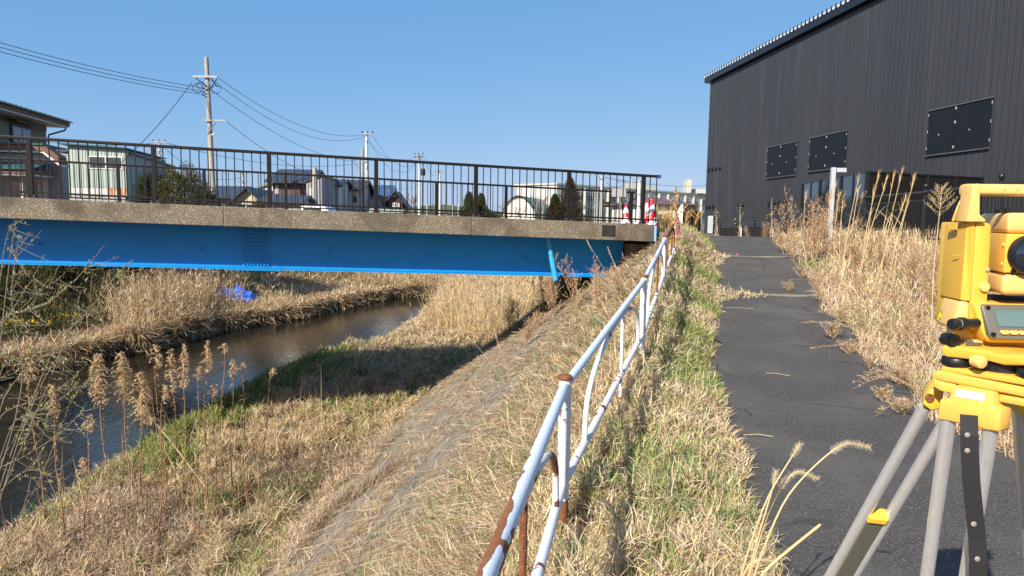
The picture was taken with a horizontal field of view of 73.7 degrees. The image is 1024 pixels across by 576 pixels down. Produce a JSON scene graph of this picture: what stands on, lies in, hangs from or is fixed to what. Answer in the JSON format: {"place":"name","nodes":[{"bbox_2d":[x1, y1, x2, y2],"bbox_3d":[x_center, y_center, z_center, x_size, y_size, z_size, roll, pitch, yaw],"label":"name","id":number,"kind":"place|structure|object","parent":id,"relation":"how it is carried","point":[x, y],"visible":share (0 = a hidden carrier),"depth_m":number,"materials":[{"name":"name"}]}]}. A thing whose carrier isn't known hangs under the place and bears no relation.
{"place":"outdoors","nodes":[
{"label":"outdoors","id":0,"kind":"place"},
{"bbox_2d":[0,294,434,534],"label":"river","id":1,"kind":"structure","parent":0,"point":[256,349],"depth_m":20.47,"materials":[{"name":"black liquid"}]},
{"bbox_2d":[0,0,843,211],"label":"sky","id":2,"kind":"structure","parent":0,"point":[617,86],"materials":[{"name":"blue"}]},
{"bbox_2d":[0,222,1011,575],"bbox_3d":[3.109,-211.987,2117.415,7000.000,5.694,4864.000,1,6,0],"label":"ground","id":3,"kind":"structure","parent":0,"point":[278,320],"depth_m":17.32,"materials":[{"name":"soil"}]},
{"bbox_2d":[15,341,45,525],"bbox_3d":[-7.336,2.352,10.440,0.351,3.120,0.334,-4,8,-40],"label":"dead goldenrod","id":4,"kind":"object","parent":3,"relation":"on","point":[31,369],"visible":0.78,"depth_m":10.36,"materials":[{"name":"brown plant"}]},
{"bbox_2d":[0,100,72,199],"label":"house","id":5,"kind":"structure","parent":3,"relation":"on","point":[16,120],"depth_m":29.75,"materials":[{"name":"brown"}]},
{"bbox_2d":[10,123,30,142],"bbox_3d":[-24.080,-7.493,33.508,0.084,0.924,1.869,0,6,-10],"label":"window","id":6,"kind":"structure","parent":5,"relation":"in","point":[15,130],"depth_m":33.20,"materials":[{"name":"grey glass"}]},
{"bbox_2d":[44,384,64,544],"bbox_3d":[-6.659,2.631,9.980,0.228,2.516,0.210,1,6,0],"label":"dead goldenrod","id":7,"kind":"object","parent":3,"relation":"on","point":[54,404],"visible":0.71,"depth_m":9.92,"materials":[{"name":"brown plant"}]},
{"bbox_2d":[0,218,138,550],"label":"budding shrub","id":8,"kind":"object","parent":3,"relation":"on","point":[31,414],"visible":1,"depth_m":8.63,"materials":[{"name":"brown plant"}]},
{"bbox_2d":[0,264,148,336],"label":"bramble","id":9,"kind":"object","parent":3,"relation":"on","point":[66,301],"visible":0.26,"depth_m":27.69,"materials":[{"name":"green plant"}]},
{"bbox_2d":[81,414,95,541],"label":"dead goldenrod","id":10,"kind":"object","parent":3,"relation":"on","point":[89,425],"visible":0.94,"depth_m":9.96,"materials":[{"name":"brown plant"}]},
{"bbox_2d":[86,353,113,523],"bbox_3d":[-6.370,2.389,10.617,0.375,2.809,0.384,1,6,0],"label":"dead goldenrod","id":11,"kind":"object","parent":3,"relation":"on","point":[101,392],"visible":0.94,"depth_m":10.52,"materials":[{"name":"brown plant"}]},
{"bbox_2d":[57,142,175,202],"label":"workshop","id":12,"kind":"structure","parent":3,"relation":"on","point":[92,150],"depth_m":43.93,"materials":[{"name":"white"}]},
{"bbox_2d":[89,156,122,169],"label":"window","id":13,"kind":"structure","parent":12,"relation":"in","point":[102,159],"depth_m":43.84,"materials":[{"name":"white"}]},
{"bbox_2d":[111,351,135,506],"bbox_3d":[-6.267,2.377,11.069,0.381,2.754,0.389,1,6,0],"label":"dead goldenrod","id":14,"kind":"object","parent":3,"relation":"on","point":[123,358],"visible":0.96,"depth_m":10.98,"materials":[{"name":"brown plant"}]},
{"bbox_2d":[128,372,152,527],"bbox_3d":[-5.667,2.519,10.481,0.366,2.540,0.382,1,6,0],"label":"dead goldenrod","id":15,"kind":"object","parent":3,"relation":"on","point":[141,398],"visible":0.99,"depth_m":10.40,"materials":[{"name":"brown plant"}]},
{"bbox_2d":[132,168,168,202],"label":"garden bush","id":16,"kind":"object","parent":3,"relation":"on","point":[140,186],"visible":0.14,"depth_m":34.93,"materials":[{"name":"green plant"}]},
{"bbox_2d":[149,344,168,532],"bbox_3d":[-5.310,2.331,10.322,0.208,3.027,0.220,1,6,0],"label":"dead goldenrod","id":17,"kind":"object","parent":3,"relation":"on","point":[156,348],"visible":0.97,"depth_m":10.24,"materials":[{"name":"brown plant"}]},
{"bbox_2d":[154,383,170,548],"bbox_3d":[-5.095,2.645,9.963,0.371,2.567,0.201,3,6,20],"label":"dead goldenrod","id":18,"kind":"object","parent":3,"relation":"on","point":[165,389],"visible":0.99,"depth_m":9.91,"materials":[{"name":"brown plant"}]},
{"bbox_2d":[115,382,209,491],"bbox_3d":[-5.968,2.635,11.672,1.594,2.150,0.369,1,6,0],"label":"leaning reed","id":19,"kind":"object","parent":3,"relation":"on","point":[151,420],"visible":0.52,"depth_m":11.67,"materials":[{"name":"plant"}]},
{"bbox_2d":[0,379,337,555],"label":"bare stalks","id":20,"kind":"object","parent":3,"relation":"on","point":[131,479],"visible":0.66,"depth_m":11.96,"materials":[{"name":"brown plant"}]},
{"bbox_2d":[164,349,178,515],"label":"dead goldenrod","id":21,"kind":"object","parent":3,"relation":"on","point":[174,388],"visible":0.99,"depth_m":10.89,"materials":[{"name":"brown plant"}]},
{"bbox_2d":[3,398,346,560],"bbox_3d":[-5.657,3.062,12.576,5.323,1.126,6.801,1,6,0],"label":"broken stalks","id":22,"kind":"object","parent":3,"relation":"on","point":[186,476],"visible":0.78,"depth_m":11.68,"materials":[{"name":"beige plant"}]},
{"bbox_2d":[151,160,209,204],"bbox_3d":[-16.776,-4.614,34.717,2.700,3.771,3.335,1,6,0],"label":"garden bush","id":23,"kind":"object","parent":3,"relation":"on","point":[185,180],"visible":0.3,"depth_m":34.10,"materials":[{"name":"green plant"}]},
{"bbox_2d":[177,343,189,508],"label":"dead goldenrod","id":24,"kind":"object","parent":3,"relation":"on","point":[182,375],"visible":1,"depth_m":11.22,"materials":[{"name":"brown plant"}]},
{"bbox_2d":[0,329,392,554],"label":"water edge grass","id":25,"kind":"structure","parent":3,"relation":"on","point":[132,452],"depth_m":14.52,"materials":[{"name":"beige plant"}]},
{"bbox_2d":[192,366,204,542],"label":"dead goldenrod","id":26,"kind":"object","parent":3,"relation":"on","point":[197,397],"visible":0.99,"depth_m":10.01,"materials":[{"name":"brown plant"}]},
{"bbox_2d":[82,267,317,338],"bbox_3d":[-15.189,0.045,31.302,6.763,3.575,13.087,3,6,18],"label":"reed bed","id":27,"kind":"object","parent":3,"relation":"on","point":[179,300],"visible":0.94,"depth_m":29.71,"materials":[{"name":"beige plant"}]},
{"bbox_2d":[186,183,217,205],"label":"garden bush","id":28,"kind":"object","parent":3,"relation":"on","point":[213,196],"visible":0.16,"depth_m":33.95,"materials":[{"name":"green plant"}]},
{"bbox_2d":[200,340,213,519],"bbox_3d":[-4.879,2.298,10.932,0.323,2.978,0.201,3,6,24],"label":"dead goldenrod","id":29,"kind":"object","parent":3,"relation":"on","point":[208,356],"visible":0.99,"depth_m":10.84,"materials":[{"name":"brown plant"}]},
{"bbox_2d":[192,57,226,204],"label":"utility pole","id":30,"kind":"object","parent":3,"relation":"on","point":[209,119],"visible":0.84,"depth_m":44.94,"materials":[{"name":"concrete"}]},
{"bbox_2d":[208,384,220,526],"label":"dead goldenrod","id":31,"kind":"object","parent":3,"relation":"on","point":[215,481],"visible":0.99,"depth_m":10.28,"materials":[{"name":"brown plant"}]},
{"bbox_2d":[0,281,429,381],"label":"bank roots","id":32,"kind":"object","parent":3,"relation":"on","point":[195,331],"visible":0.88,"depth_m":28.41,"materials":[{"name":"brown plant"}]},
{"bbox_2d":[0,264,433,364],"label":"bank grass","id":33,"kind":"structure","parent":3,"relation":"on","point":[341,288],"depth_m":30.09,"materials":[{"name":"beige plant"}]},
{"bbox_2d":[218,343,227,503],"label":"dead goldenrod","id":34,"kind":"object","parent":3,"relation":"on","point":[223,346],"visible":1,"depth_m":11.32,"materials":[{"name":"brown plant"}]},
{"bbox_2d":[229,359,237,498],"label":"dead goldenrod","id":35,"kind":"object","parent":3,"relation":"on","point":[232,368],"visible":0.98,"depth_m":11.73,"materials":[{"name":"brown plant"}]},
{"bbox_2d":[216,186,251,205],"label":"house","id":36,"kind":"structure","parent":3,"relation":"on","point":[230,194],"depth_m":57.16,"materials":[{"name":"stone"}]},
{"bbox_2d":[214,284,258,302],"bbox_3d":[-14.395,0.257,35.581,2.000,0.930,1.100,1,6,0],"label":"tarpaulin","id":37,"kind":"object","parent":3,"relation":"on","point":[246,293],"visible":0.59,"depth_m":35.32,"materials":[{"name":"blue plastic"}]},
{"bbox_2d":[224,186,272,207],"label":"house","id":38,"kind":"structure","parent":3,"relation":"on","point":[240,196],"depth_m":54.71,"materials":[{"name":"stone"}]},
{"bbox_2d":[0,294,525,575],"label":"dry grass","id":39,"kind":"structure","parent":3,"relation":"on","point":[358,401],"depth_m":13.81,"materials":[{"name":"beige plant"}]},
{"bbox_2d":[258,195,313,209],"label":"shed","id":40,"kind":"structure","parent":3,"relation":"on","point":[307,199],"depth_m":46.58,"materials":[{"name":"white"}]},
{"bbox_2d":[265,169,323,194],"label":"house","id":41,"kind":"structure","parent":3,"relation":"on","point":[281,184],"depth_m":51.73,"materials":[{"name":"grey"}]},
{"bbox_2d":[304,174,338,207],"bbox_3d":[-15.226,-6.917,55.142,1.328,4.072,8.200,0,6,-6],"label":"house","id":42,"kind":"structure","parent":3,"relation":"on","point":[325,190],"depth_m":52.79,"materials":[{"name":"grey"}]},
{"bbox_2d":[335,179,351,211],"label":"house","id":43,"kind":"structure","parent":3,"relation":"on","point":[340,194],"depth_m":59.71,"materials":[{"name":"white"}]},
{"bbox_2d":[349,180,373,211],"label":"house","id":44,"kind":"structure","parent":3,"relation":"on","point":[356,192],"depth_m":64.24,"materials":[{"name":"white"}]},
{"bbox_2d":[370,185,396,206],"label":"house","id":45,"kind":"structure","parent":3,"relation":"on","point":[387,191],"depth_m":71.74,"materials":[{"name":"white"}]},
{"bbox_2d":[382,191,410,213],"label":"house","id":46,"kind":"structure","parent":3,"relation":"on","point":[402,202],"depth_m":69.59,"materials":[{"name":"grey"}]},
{"bbox_2d":[331,271,544,296],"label":"reed bed","id":47,"kind":"object","parent":3,"relation":"on","point":[415,279],"visible":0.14,"depth_m":46.09,"materials":[{"name":"beige plant"}]},
{"bbox_2d":[247,241,660,575],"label":"bank lining","id":48,"kind":"object","parent":3,"relation":"on","point":[430,460],"visible":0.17,"depth_m":10.42,"materials":[{"name":"concrete"}]},
{"bbox_2d":[179,443,420,575],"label":"matted stems","id":49,"kind":"object","parent":48,"relation":"on","point":[367,485],"visible":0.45,"depth_m":9.66,"materials":[{"name":"beige plant"}]},
{"bbox_2d":[495,288,519,334],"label":"dead weed","id":50,"kind":"object","parent":48,"relation":"on","point":[510,316],"visible":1,"depth_m":17.32,"materials":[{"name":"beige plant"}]},
{"bbox_2d":[542,273,565,316],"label":"dead weed","id":51,"kind":"object","parent":48,"relation":"on","point":[551,297],"visible":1,"depth_m":14.76,"materials":[{"name":"beige plant"}]},
{"bbox_2d":[555,254,585,310],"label":"dead weed","id":52,"kind":"object","parent":48,"relation":"on","point":[574,289],"visible":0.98,"depth_m":13.60,"materials":[{"name":"brown plant"}]},
{"bbox_2d":[407,204,500,217],"bbox_3d":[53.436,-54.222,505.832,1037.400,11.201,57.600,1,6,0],"label":"treeline","id":53,"kind":"object","parent":3,"relation":"on","point":[449,207],"visible":0.02,"depth_m":477.05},
{"bbox_2d":[260,227,662,575],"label":"dry grass","id":54,"kind":"structure","parent":3,"relation":"on","point":[446,548],"depth_m":6.83,"materials":[{"name":"beige plant"}]},
{"bbox_2d":[410,274,551,341],"bbox_3d":[-0.501,0.090,35.255,8.831,3.002,20.021,1,6,0],"label":"reed bed","id":55,"kind":"object","parent":3,"relation":"on","point":[465,298],"visible":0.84,"depth_m":30.47,"materials":[{"name":"beige plant"}]},
{"bbox_2d":[501,195,546,219],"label":"gymnasium","id":56,"kind":"structure","parent":3,"relation":"on","point":[516,203],"depth_m":128.69,"materials":[{"name":"beige"}]},
{"bbox_2d":[542,193,565,220],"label":"conifer","id":57,"kind":"object","parent":3,"relation":"on","point":[551,209],"visible":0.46,"depth_m":67.16,"materials":[{"name":"green plant"}]},
{"bbox_2d":[556,177,590,221],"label":"conifer","id":58,"kind":"object","parent":3,"relation":"on","point":[578,210],"visible":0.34,"depth_m":69.05,"materials":[{"name":"green plant"}]},
{"bbox_2d":[475,219,676,575],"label":"pipe fence","id":59,"kind":"object","parent":3,"relation":"on","point":[564,467],"visible":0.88,"depth_m":3.52,"materials":[{"name":"white metal"}]},
{"bbox_2d":[584,255,613,308],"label":"dead weed","id":60,"kind":"object","parent":3,"relation":"on","point":[595,280],"visible":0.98,"depth_m":11.67,"materials":[{"name":"beige plant"}]},
{"bbox_2d":[514,179,705,222],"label":"school building","id":61,"kind":"structure","parent":3,"relation":"on","point":[688,194],"depth_m":157.89,"materials":[{"name":"beige"}]},
{"bbox_2d":[606,266,625,304],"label":"dead weed","id":62,"kind":"object","parent":3,"relation":"on","point":[617,286],"visible":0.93,"depth_m":10.65,"materials":[{"name":"beige plant"}]},
{"bbox_2d":[507,226,729,575],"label":"green grass","id":63,"kind":"structure","parent":3,"relation":"on","point":[667,463],"depth_m":3.60,"materials":[{"name":"green plant"}]},
{"bbox_2d":[552,226,695,293],"bbox_3d":[2.775,-0.089,18.215,1.600,3.214,6.450,-1,6,-14],"label":"bridge abutment","id":64,"kind":"object","parent":3,"relation":"on","point":[630,247],"visible":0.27,"depth_m":15.40,"materials":[{"name":"concrete"}]},
{"bbox_2d":[0,135,660,280],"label":"road bridge","id":65,"kind":"structure","parent":64,"relation":"on","point":[155,233],"depth_m":13.70,"materials":[{"name":"concrete"}]},
{"bbox_2d":[465,221,793,575],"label":"grass","id":66,"kind":"structure","parent":3,"relation":"on","point":[707,391],"depth_m":4.14,"materials":[{"name":"beige plant"}]},
{"bbox_2d":[612,197,699,223],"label":"hip roof house","id":67,"kind":"structure","parent":3,"relation":"on","point":[667,204],"depth_m":63.31,"materials":[{"name":"brown"}]},
{"bbox_2d":[645,204,678,229],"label":"stalk tuft","id":68,"kind":"object","parent":3,"relation":"on","point":[661,221],"visible":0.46,"depth_m":16.07,"materials":[{"name":"beige plant"}]},
{"bbox_2d":[666,185,689,277],"bbox_3d":[2.532,-0.769,10.463,0.361,1.626,0.124,2,6,13],"label":"seed stalk","id":69,"kind":"object","parent":3,"relation":"on","point":[676,217],"visible":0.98,"depth_m":10.44,"materials":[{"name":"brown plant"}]},
{"bbox_2d":[683,211,700,232],"bbox_3d":[8.628,-2.975,32.853,0.052,1.531,6.504,3,6,23],"label":"board fence","id":70,"kind":"object","parent":3,"relation":"on","point":[691,219],"visible":0.39,"depth_m":33.24,"materials":[{"name":"brown wood"}]},
{"bbox_2d":[740,440,802,575],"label":"foxtail grass","id":71,"kind":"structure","parent":3,"relation":"on","point":[757,523],"depth_m":2.23,"materials":[{"name":"plant"}]},
{"bbox_2d":[748,468,823,575],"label":"foxtail grass","id":72,"kind":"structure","parent":3,"relation":"on","point":[804,472],"depth_m":2.28,"materials":[{"name":"plant"}]},
{"bbox_2d":[775,203,802,261],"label":"dead weed","id":73,"kind":"object","parent":3,"relation":"on","point":[791,234],"visible":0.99,"depth_m":15.22,"materials":[{"name":"beige plant"}]},
{"bbox_2d":[760,523,820,575],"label":"foxtail grass","id":74,"kind":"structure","parent":3,"relation":"on","point":[777,559],"depth_m":2.09,"materials":[{"name":"plant"}]},
{"bbox_2d":[783,187,830,252],"bbox_3d":[6.997,-1.600,16.291,1.081,1.751,0.973,5,7,34],"label":"dead weed","id":75,"kind":"object","parent":3,"relation":"on","point":[812,218],"visible":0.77,"depth_m":16.30,"materials":[{"name":"beige plant"}]},
{"bbox_2d":[753,440,872,575],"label":"foxtail grass","id":76,"kind":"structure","parent":3,"relation":"on","point":[791,491],"depth_m":2.17,"materials":[{"name":"plant"}]},
{"bbox_2d":[803,209,831,259],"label":"dead weed","id":77,"kind":"object","parent":3,"relation":"on","point":[814,233],"visible":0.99,"depth_m":15.11,"materials":[{"name":"beige plant"}]},
{"bbox_2d":[827,167,846,238],"bbox_3d":[8.576,-2.092,18.061,0.367,2.162,0.135,1,6,0],"label":"lamp post","id":78,"kind":"object","parent":3,"relation":"on","point":[834,170],"visible":0.73,"depth_m":17.98,"materials":[{"name":"white metal"}]},
{"bbox_2d":[832,215,866,261],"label":"dead weed","id":79,"kind":"object","parent":3,"relation":"on","point":[842,240],"visible":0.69,"depth_m":14.54,"materials":[{"name":"beige plant"}]},
{"bbox_2d":[848,238,868,269],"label":"dead weed","id":80,"kind":"object","parent":3,"relation":"on","point":[857,256],"visible":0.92,"depth_m":13.08,"materials":[{"name":"beige plant"}]},
{"bbox_2d":[704,0,1023,236],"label":"warehouse","id":81,"kind":"structure","parent":3,"relation":"on","point":[933,87],"depth_m":31.77,"materials":[{"name":"black metal"}]},
{"bbox_2d":[766,145,780,177],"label":"hatch door","id":82,"kind":"structure","parent":81,"relation":"in","point":[773,154],"depth_m":40.72,"materials":[{"name":"black metal"}]},
{"bbox_2d":[779,142,796,175],"bbox_3d":[15.766,-7.345,39.047,0.060,1.809,1.833,0,6,-6],"label":"hatch door","id":83,"kind":"structure","parent":81,"relation":"in","point":[788,151],"depth_m":38.96,"materials":[{"name":"black metal"}]},
{"bbox_2d":[808,135,826,170],"bbox_3d":[16.089,-7.073,35.973,0.043,1.736,1.648,0,6,-6],"label":"hatch door","id":84,"kind":"structure","parent":81,"relation":"in","point":[817,151],"depth_m":35.95,"materials":[{"name":"black metal"}]},
{"bbox_2d":[824,131,846,168],"bbox_3d":[16.250,-6.901,34.307,0.060,1.736,1.800,0,6,-6],"label":"hatch door","id":85,"kind":"structure","parent":81,"relation":"in","point":[835,146],"depth_m":34.22,"materials":[{"name":"black metal"}]},
{"bbox_2d":[926,106,956,154],"bbox_3d":[16.990,-6.211,27.056,0.060,1.749,1.516,0,6,-6],"label":"hatch door","id":86,"kind":"structure","parent":81,"relation":"in","point":[941,126],"depth_m":27.02,"materials":[{"name":"black metal"}]},
{"bbox_2d":[952,98,992,151],"bbox_3d":[17.152,-6.047,25.462,0.060,1.749,1.791,0,6,-6],"label":"hatch door","id":87,"kind":"structure","parent":81,"relation":"in","point":[972,129],"depth_m":25.39,"materials":[{"name":"black metal"}]},
{"bbox_2d":[719,173,1023,241],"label":"ball post railing","id":88,"kind":"object","parent":3,"relation":"on","point":[924,208],"visible":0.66,"depth_m":17.03,"materials":[{"name":"black"}]},
{"bbox_2d":[875,296,893,346],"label":"dead weed","id":89,"kind":"object","parent":3,"relation":"on","point":[885,321],"visible":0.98,"depth_m":8.33,"materials":[{"name":"beige plant"}]},
{"bbox_2d":[866,221,906,271],"bbox_3d":[7.112,-0.744,12.988,0.646,1.047,0.582,6,8,42],"label":"dead weed","id":90,"kind":"object","parent":3,"relation":"on","point":[875,238],"visible":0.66,"depth_m":12.98,"materials":[{"name":"beige plant"}]},
{"bbox_2d":[799,171,983,232],"bbox_3d":[14.329,-2.926,26.418,5.340,2.560,7.710,1,6,0],"label":"terrace screen","id":91,"kind":"object","parent":3,"relation":"on","point":[845,183],"visible":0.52,"depth_m":23.70,"materials":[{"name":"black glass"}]},
{"bbox_2d":[772,224,1013,453],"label":"dry grass","id":92,"kind":"structure","parent":3,"relation":"on","point":[805,259],"depth_m":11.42,"materials":[{"name":"beige plant"}]},
{"bbox_2d":[896,355,917,391],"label":"dead weed","id":93,"kind":"object","parent":3,"relation":"on","point":[911,379],"visible":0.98,"depth_m":6.33,"materials":[{"name":"beige plant"}]},
{"bbox_2d":[891,298,926,344],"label":"dead weed","id":94,"kind":"object","parent":3,"relation":"on","point":[905,324],"visible":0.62,"depth_m":8.07,"materials":[{"name":"beige plant"}]},
{"bbox_2d":[805,242,1014,461],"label":"dry weeds","id":95,"kind":"object","parent":3,"relation":"on","point":[862,336],"visible":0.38,"depth_m":9.12,"materials":[{"name":"beige plant"}]},
{"bbox_2d":[901,235,921,290],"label":"dead weed","id":96,"kind":"object","parent":3,"relation":"on","point":[913,267],"visible":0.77,"depth_m":11.28,"materials":[{"name":"beige plant"}]},
{"bbox_2d":[897,302,942,361],"bbox_3d":[4.539,0.441,7.471,0.452,0.814,0.503,-2,6,-22],"label":"dead weed","id":97,"kind":"object","parent":3,"relation":"on","point":[917,326],"visible":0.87,"depth_m":7.51,"materials":[{"name":"beige plant"}]},
{"bbox_2d":[904,229,939,290],"bbox_3d":[6.449,-0.357,10.598,0.718,1.163,0.646,5,7,38],"label":"dead weed","id":98,"kind":"object","parent":3,"relation":"on","point":[932,263],"visible":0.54,"depth_m":10.61,"materials":[{"name":"beige plant"}]},
{"bbox_2d":[911,260,936,306],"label":"dead weed","id":99,"kind":"object","parent":3,"relation":"on","point":[926,277],"visible":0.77,"depth_m":9.84,"materials":[{"name":"beige plant"}]},
{"bbox_2d":[915,278,937,319],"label":"dead weed","id":100,"kind":"object","parent":3,"relation":"on","point":[929,295],"visible":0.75,"depth_m":9.48,"materials":[{"name":"beige plant"}]},
{"bbox_2d":[923,182,956,352],"bbox_3d":[4.720,-0.213,7.625,0.321,1.928,0.344,4,6,26],"label":"umbel stalk","id":101,"kind":"object","parent":3,"relation":"on","point":[942,189],"visible":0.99,"depth_m":7.56,"materials":[{"name":"plant"}]},
{"bbox_2d":[704,236,1023,575],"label":"path","id":102,"kind":"structure","parent":0,"point":[816,404],"depth_m":5.07,"materials":[{"name":"grey asphalt"}]},
{"bbox_2d":[824,370,1023,575],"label":"surveying tripod","id":103,"kind":"object","parent":102,"relation":"on","point":[971,405],"visible":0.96,"depth_m":1.28,"materials":[{"name":"silver metal"}]},
{"bbox_2d":[936,184,1023,385],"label":"total station","id":104,"kind":"object","parent":103,"relation":"on","point":[982,336],"visible":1,"depth_m":1.20,"materials":[{"name":"yellow plastic"}]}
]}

